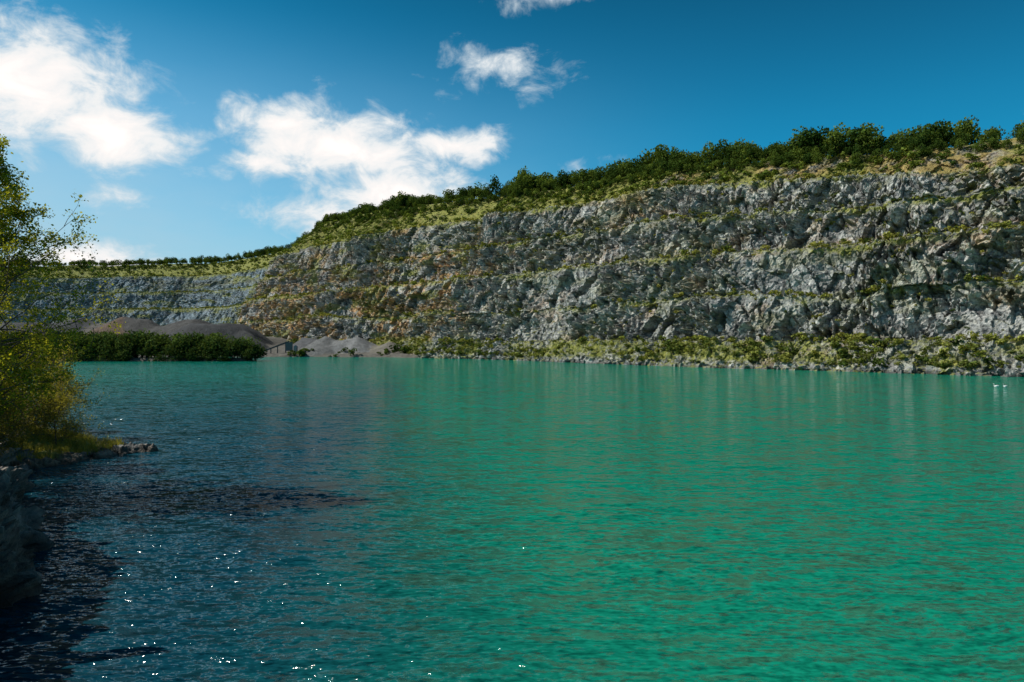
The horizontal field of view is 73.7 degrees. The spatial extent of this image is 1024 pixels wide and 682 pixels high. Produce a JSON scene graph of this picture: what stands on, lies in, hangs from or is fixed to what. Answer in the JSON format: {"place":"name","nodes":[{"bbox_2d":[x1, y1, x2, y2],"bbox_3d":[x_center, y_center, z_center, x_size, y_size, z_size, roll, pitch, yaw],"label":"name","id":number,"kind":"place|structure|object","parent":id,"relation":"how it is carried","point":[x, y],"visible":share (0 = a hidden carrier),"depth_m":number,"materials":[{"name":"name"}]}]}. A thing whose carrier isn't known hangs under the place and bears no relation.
{"place":"outdoors","nodes":[
{"label":"outdoors","id":0,"kind":"place"},
{"bbox_2d":[0,408,53,608],"bbox_3d":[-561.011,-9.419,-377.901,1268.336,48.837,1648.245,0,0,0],"label":"rocky bank","id":1,"kind":"structure","parent":0,"point":[22,539],"depth_m":36.01,"materials":[{"name":"grey stone"}]},
{"bbox_2d":[0,373,25,453],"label":"willow shrub","id":2,"kind":"object","parent":1,"relation":"on","point":[5,409],"visible":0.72,"depth_m":50.80,"materials":[{"name":"green plant"}]},
{"bbox_2d":[0,380,36,461],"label":"willow shrub","id":3,"kind":"object","parent":1,"relation":"on","point":[23,420],"visible":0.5,"depth_m":57.02,"materials":[{"name":"green plant"}]},
{"bbox_2d":[0,373,54,450],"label":"willow shrub","id":4,"kind":"object","parent":1,"relation":"on","point":[34,412],"visible":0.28,"depth_m":63.91,"materials":[{"name":"green plant"}]},
{"bbox_2d":[2,354,53,442],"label":"willow shrub","id":5,"kind":"object","parent":1,"relation":"on","point":[23,412],"visible":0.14,"depth_m":70.69,"materials":[{"name":"green plant"}]},
{"bbox_2d":[0,218,77,406],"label":"birch tree","id":6,"kind":"object","parent":1,"relation":"on","point":[7,303],"visible":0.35,"depth_m":54.27,"materials":[{"name":"green plant"}]},
{"bbox_2d":[6,362,86,440],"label":"willow shrub","id":7,"kind":"object","parent":1,"relation":"on","point":[59,385],"visible":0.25,"depth_m":75.30,"materials":[{"name":"green plant"}]},
{"bbox_2d":[11,335,110,424],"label":"willow shrub","id":8,"kind":"object","parent":1,"relation":"on","point":[60,363],"visible":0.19,"depth_m":82.58,"materials":[{"name":"green plant"}]},
{"bbox_2d":[0,134,125,427],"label":"birch tree","id":9,"kind":"object","parent":1,"relation":"on","point":[11,212],"visible":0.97,"depth_m":50.86,"materials":[{"name":"green plant"}]},
{"bbox_2d":[23,384,105,448],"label":"willow shrub","id":10,"kind":"object","parent":1,"relation":"on","point":[56,406],"visible":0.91,"depth_m":70.92,"materials":[{"name":"green plant"}]},
{"bbox_2d":[5,426,158,468],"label":"rock spit","id":11,"kind":"structure","parent":1,"relation":"on","point":[69,457],"depth_m":69.91,"materials":[{"name":"grey stone"}]},
{"bbox_2d":[3,420,123,461],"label":"shore grass","id":12,"kind":"structure","parent":11,"relation":"on","point":[67,447],"depth_m":70.54,"materials":[{"name":"green plant"}]},
{"bbox_2d":[0,317,416,360],"bbox_3d":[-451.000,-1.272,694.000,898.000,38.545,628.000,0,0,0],"label":"quarry floor terrain","id":13,"kind":"structure","parent":0,"point":[325,346],"depth_m":548.09,"materials":[{"name":"grey gravel"}]},
{"bbox_2d":[2,328,267,361],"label":"peninsula shrubs","id":14,"kind":"object","parent":13,"relation":"on","point":[110,345],"visible":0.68,"depth_m":404.45,"materials":[{"name":"green plant"}]},
{"bbox_2d":[264,341,297,352],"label":"gravel conveyor","id":15,"kind":"object","parent":13,"relation":"on","point":[288,346],"visible":0.75,"depth_m":525.15,"materials":[{"name":"metal"}]},
{"bbox_2d":[287,343,411,356],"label":"lakeside shrubs","id":16,"kind":"object","parent":13,"relation":"on","point":[301,352],"visible":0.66,"depth_m":510.68,"materials":[{"name":"green plant"}]},
{"bbox_2d":[0,357,1023,681],"bbox_3d":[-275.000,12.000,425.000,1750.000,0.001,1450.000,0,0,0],"label":"lake water","id":17,"kind":"structure","parent":0,"point":[330,519],"depth_m":43.92,"materials":[{"name":"teal liquid"}]},
{"bbox_2d":[0,138,1023,376],"bbox_3d":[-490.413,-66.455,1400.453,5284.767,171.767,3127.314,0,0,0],"label":"quarry cliff","id":18,"kind":"structure","parent":0,"point":[989,306],"depth_m":366.54,"materials":[{"name":"grey stone"}]},
{"bbox_2d":[0,143,1023,369],"bbox_3d":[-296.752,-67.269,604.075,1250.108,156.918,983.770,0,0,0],"label":"cliff shrubs","id":19,"kind":"object","parent":18,"relation":"on","point":[856,337],"visible":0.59,"depth_m":357.55,"materials":[{"name":"green plant"}]},
{"bbox_2d":[16,115,1023,270],"bbox_3d":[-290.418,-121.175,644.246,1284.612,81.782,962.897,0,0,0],"label":"distant forest","id":20,"kind":"object","parent":18,"relation":"on","point":[815,145],"visible":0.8,"depth_m":418.74,"materials":[{"name":"green plant"}]},
{"bbox_2d":[0,0,1023,265],"label":"sky","id":21,"kind":"structure","parent":0,"point":[188,129],"materials":[{"name":"blue"}]}
]}

